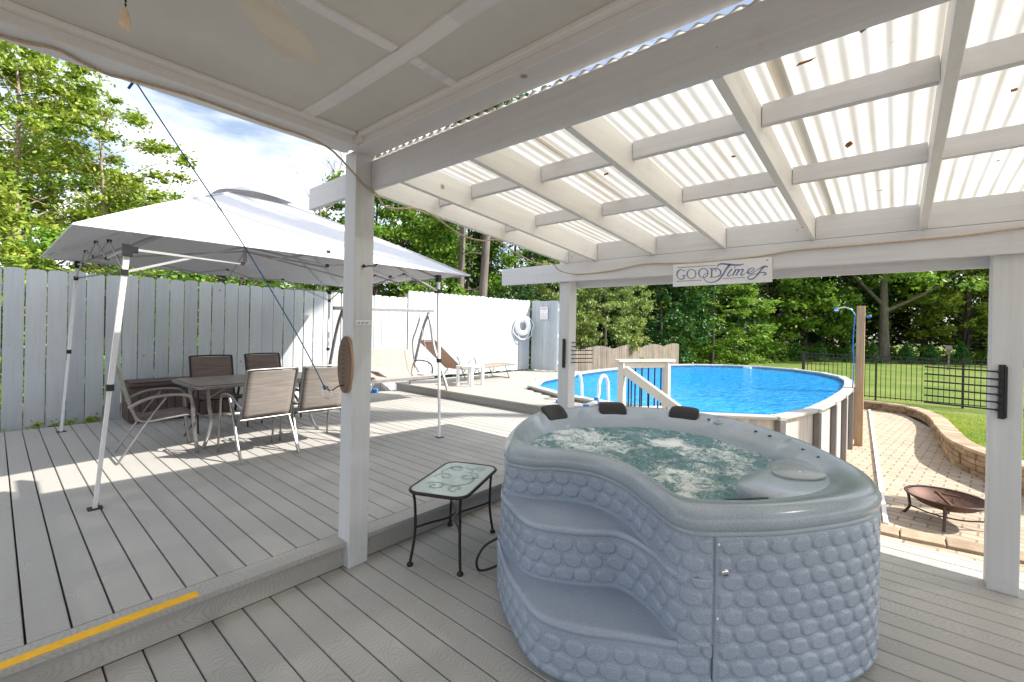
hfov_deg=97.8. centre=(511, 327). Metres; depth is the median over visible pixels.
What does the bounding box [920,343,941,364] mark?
arborvitae
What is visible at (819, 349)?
arborvitae
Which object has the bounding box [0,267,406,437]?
privacy fence
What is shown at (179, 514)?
deck
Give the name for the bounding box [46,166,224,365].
deciduous tree
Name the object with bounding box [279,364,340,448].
sling chair
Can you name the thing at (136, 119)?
deciduous tree
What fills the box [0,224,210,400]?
deciduous tree
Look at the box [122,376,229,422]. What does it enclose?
storage box
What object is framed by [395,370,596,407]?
pool deck
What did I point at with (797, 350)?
arborvitae
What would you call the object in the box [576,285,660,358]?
cedar tree
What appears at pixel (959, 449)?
retaining wall
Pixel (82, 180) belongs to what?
deciduous tree
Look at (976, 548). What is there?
border pavers
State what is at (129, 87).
blue rope
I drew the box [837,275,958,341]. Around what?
woodland tree
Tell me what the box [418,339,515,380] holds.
chaise lounge
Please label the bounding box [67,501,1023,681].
deck
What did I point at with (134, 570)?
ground
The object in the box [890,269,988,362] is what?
woodland tree
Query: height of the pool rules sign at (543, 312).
0.370 m
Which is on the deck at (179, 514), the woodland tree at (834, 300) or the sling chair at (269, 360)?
the sling chair at (269, 360)
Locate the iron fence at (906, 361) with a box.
[802,351,1023,409]
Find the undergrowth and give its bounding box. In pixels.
[679,334,987,364]
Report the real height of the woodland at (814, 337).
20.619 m
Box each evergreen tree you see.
[169,275,228,351]
[597,284,737,363]
[642,283,785,364]
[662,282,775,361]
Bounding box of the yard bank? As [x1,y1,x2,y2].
[0,357,531,453]
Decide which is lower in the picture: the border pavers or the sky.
the border pavers
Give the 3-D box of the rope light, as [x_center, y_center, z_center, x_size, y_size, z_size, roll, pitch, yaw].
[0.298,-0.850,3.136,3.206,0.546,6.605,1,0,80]
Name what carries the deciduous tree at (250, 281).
on the yard bank
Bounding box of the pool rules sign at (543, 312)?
[540,307,547,318]
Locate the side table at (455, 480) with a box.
[407,461,496,576]
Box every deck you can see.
[0,390,532,677]
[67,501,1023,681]
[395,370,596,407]
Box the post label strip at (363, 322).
[356,320,370,324]
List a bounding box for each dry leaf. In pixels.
[795,56,816,66]
[845,141,852,147]
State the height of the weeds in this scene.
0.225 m
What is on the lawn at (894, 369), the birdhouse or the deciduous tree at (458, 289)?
the birdhouse
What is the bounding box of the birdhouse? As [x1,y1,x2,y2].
[945,345,951,369]
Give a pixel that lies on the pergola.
(919, 104)
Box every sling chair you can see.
[114,365,199,464]
[184,355,248,433]
[216,367,299,464]
[244,353,301,422]
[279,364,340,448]
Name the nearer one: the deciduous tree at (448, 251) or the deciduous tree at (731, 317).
the deciduous tree at (448, 251)
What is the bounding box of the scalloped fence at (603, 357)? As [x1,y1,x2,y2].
[536,343,678,370]
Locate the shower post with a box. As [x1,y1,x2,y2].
[834,306,871,445]
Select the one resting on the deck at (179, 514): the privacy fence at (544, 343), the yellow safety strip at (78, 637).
the yellow safety strip at (78, 637)
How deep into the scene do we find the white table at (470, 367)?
9.62 m
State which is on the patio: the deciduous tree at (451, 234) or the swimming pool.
the swimming pool
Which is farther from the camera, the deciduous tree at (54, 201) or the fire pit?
the deciduous tree at (54, 201)
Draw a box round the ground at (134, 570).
[6,332,944,681]
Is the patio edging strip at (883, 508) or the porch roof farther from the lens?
the patio edging strip at (883, 508)
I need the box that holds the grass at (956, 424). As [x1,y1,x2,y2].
[932,410,1023,459]
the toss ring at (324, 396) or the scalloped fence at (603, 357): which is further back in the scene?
the scalloped fence at (603, 357)
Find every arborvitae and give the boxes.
[788,342,801,361]
[813,343,828,361]
[839,342,855,362]
[864,342,883,362]
[897,342,917,363]
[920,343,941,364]
[949,341,976,364]
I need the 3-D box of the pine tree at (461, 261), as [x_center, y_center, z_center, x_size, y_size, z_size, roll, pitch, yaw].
[-1.956,-5.671,17.388,5.266,16.263,5.157,1,0,41]
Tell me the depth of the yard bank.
8.45 m
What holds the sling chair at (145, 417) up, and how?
on the deck at (179, 514)
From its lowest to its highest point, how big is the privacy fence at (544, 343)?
2.381 m
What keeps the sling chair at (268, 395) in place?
on the deck at (179, 514)
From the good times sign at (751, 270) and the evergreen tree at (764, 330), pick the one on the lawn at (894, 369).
the evergreen tree at (764, 330)
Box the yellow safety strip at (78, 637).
[0,591,198,669]
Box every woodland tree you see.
[701,276,838,359]
[729,276,842,338]
[742,274,877,358]
[787,274,906,356]
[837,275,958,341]
[847,270,988,359]
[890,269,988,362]
[939,268,988,346]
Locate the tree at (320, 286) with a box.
[286,151,345,342]
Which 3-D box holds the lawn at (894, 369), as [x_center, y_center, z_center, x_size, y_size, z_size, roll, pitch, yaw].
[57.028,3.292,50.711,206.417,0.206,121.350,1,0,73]
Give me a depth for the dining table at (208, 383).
5.28 m
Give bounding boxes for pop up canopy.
[39,186,469,511]
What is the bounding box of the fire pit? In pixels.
[903,485,984,531]
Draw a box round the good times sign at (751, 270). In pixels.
[673,257,771,286]
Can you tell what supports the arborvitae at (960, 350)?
on the lawn at (894, 369)
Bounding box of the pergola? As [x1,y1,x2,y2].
[309,0,1023,596]
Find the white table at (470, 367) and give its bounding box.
[456,364,484,386]
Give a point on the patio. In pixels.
(909, 452)
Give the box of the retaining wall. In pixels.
[864,400,1023,495]
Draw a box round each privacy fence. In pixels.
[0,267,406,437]
[405,291,529,380]
[531,300,558,371]
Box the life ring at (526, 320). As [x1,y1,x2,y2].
[513,316,533,339]
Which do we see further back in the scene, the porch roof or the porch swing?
the porch swing
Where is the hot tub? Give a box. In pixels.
[475,402,881,681]
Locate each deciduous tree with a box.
[0,39,119,277]
[0,40,157,345]
[0,74,199,284]
[0,132,143,371]
[0,173,85,405]
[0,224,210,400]
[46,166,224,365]
[133,267,320,374]
[197,277,315,359]
[297,161,436,364]
[324,135,481,340]
[393,278,470,379]
[399,212,546,371]
[445,229,587,364]
[473,284,541,389]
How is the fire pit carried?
on the patio
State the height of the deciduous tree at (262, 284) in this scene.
5.229 m
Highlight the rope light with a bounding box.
[0,34,1023,274]
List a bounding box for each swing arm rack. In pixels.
[562,339,592,367]
[924,365,1007,418]
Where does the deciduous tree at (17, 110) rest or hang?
on the yard bank
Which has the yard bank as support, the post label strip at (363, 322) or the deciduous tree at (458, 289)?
the deciduous tree at (458, 289)
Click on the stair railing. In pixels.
(625, 366)
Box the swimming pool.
[528,364,854,460]
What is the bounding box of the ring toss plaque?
[327,336,353,392]
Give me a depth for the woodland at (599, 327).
25.67 m
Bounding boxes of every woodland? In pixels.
[1,267,448,350]
[340,209,658,372]
[614,268,988,362]
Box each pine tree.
[449,90,532,376]
[450,79,561,374]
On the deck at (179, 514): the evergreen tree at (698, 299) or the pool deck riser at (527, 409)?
the pool deck riser at (527, 409)
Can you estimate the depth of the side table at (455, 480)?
3.13 m
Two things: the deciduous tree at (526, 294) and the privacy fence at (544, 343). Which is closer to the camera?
the privacy fence at (544, 343)
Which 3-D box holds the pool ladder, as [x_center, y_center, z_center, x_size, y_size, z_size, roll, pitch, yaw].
[1.234,1.554,7.705,0.650,1.542,0.863,1,0,41]
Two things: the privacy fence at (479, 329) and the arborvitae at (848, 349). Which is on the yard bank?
the privacy fence at (479, 329)
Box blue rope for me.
[127,83,326,389]
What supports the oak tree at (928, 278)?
on the lawn at (894, 369)
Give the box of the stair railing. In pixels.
[614,359,680,408]
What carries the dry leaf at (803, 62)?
on the pergola
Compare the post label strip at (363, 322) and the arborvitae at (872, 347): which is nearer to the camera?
the post label strip at (363, 322)
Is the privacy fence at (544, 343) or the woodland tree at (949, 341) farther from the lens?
the woodland tree at (949, 341)
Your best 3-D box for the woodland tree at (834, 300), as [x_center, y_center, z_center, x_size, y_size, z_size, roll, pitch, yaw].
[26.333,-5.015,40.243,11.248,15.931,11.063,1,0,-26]
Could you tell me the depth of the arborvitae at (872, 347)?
35.83 m
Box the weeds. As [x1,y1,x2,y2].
[2,412,102,435]
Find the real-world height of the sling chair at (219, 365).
0.966 m
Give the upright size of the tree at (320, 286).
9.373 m
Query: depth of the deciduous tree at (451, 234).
18.78 m
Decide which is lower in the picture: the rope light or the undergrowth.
the undergrowth
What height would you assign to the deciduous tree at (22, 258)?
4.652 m
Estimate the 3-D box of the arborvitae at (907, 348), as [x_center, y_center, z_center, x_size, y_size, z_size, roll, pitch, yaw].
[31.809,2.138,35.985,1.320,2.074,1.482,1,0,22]
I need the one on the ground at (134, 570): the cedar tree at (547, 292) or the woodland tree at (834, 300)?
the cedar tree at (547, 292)
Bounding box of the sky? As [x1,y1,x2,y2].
[0,0,975,339]
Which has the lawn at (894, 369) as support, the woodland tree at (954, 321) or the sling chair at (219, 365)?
the woodland tree at (954, 321)
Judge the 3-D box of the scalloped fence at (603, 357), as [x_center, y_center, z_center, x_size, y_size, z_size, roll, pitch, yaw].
[4.504,1.761,18.125,0.163,2.160,11.600,1,0,41]
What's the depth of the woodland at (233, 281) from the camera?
25.38 m
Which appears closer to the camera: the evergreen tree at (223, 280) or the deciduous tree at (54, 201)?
the deciduous tree at (54, 201)
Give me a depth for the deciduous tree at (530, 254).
21.01 m
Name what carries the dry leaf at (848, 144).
on the pergola
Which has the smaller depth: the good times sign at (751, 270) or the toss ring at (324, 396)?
the toss ring at (324, 396)
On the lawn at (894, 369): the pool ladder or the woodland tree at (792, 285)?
the woodland tree at (792, 285)
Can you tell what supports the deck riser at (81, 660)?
on the deck at (389, 615)
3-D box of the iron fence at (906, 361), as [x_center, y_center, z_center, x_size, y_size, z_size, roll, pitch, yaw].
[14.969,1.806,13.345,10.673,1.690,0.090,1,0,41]
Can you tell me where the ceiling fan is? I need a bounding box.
[118,0,320,62]
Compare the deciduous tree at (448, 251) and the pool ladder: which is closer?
the pool ladder
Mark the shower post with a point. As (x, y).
(859, 379)
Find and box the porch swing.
[328,306,448,398]
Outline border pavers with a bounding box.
[880,523,1023,563]
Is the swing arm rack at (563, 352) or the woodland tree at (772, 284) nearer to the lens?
the swing arm rack at (563, 352)
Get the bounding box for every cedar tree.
[529,259,601,368]
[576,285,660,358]
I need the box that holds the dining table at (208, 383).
[172,371,318,447]
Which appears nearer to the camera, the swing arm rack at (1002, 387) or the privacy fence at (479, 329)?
the swing arm rack at (1002, 387)
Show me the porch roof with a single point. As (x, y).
(383, 76)
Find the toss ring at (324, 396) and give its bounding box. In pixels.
[322,388,332,398]
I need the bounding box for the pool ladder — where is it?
[556,371,609,406]
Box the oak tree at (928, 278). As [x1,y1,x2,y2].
[800,269,988,361]
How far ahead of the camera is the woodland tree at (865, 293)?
42.45 m
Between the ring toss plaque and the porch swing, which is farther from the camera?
the porch swing
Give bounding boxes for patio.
[846,409,1023,572]
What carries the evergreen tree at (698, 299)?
on the lawn at (894, 369)
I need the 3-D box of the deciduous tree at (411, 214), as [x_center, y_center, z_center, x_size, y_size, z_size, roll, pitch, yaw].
[-5.561,-2.028,17.303,5.708,7.922,6.040,1,0,-19]
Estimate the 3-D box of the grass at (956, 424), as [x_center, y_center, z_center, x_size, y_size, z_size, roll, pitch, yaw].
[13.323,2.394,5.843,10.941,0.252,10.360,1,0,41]
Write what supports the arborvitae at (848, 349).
on the lawn at (894, 369)
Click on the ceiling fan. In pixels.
(276, 26)
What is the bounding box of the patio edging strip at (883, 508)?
[869,409,888,524]
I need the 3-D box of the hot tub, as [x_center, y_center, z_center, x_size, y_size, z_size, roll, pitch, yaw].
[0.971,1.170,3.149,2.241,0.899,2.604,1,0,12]
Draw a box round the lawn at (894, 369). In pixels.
[640,343,1023,459]
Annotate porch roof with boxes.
[0,0,743,156]
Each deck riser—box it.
[0,487,501,681]
[396,384,540,414]
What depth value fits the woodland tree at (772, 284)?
41.43 m
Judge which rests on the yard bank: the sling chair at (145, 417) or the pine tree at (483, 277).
the pine tree at (483, 277)
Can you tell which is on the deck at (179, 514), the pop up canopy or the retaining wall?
the pop up canopy
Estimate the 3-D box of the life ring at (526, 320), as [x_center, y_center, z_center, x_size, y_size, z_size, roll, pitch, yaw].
[0.330,0.008,13.178,0.720,0.701,0.150,1,0,-28]

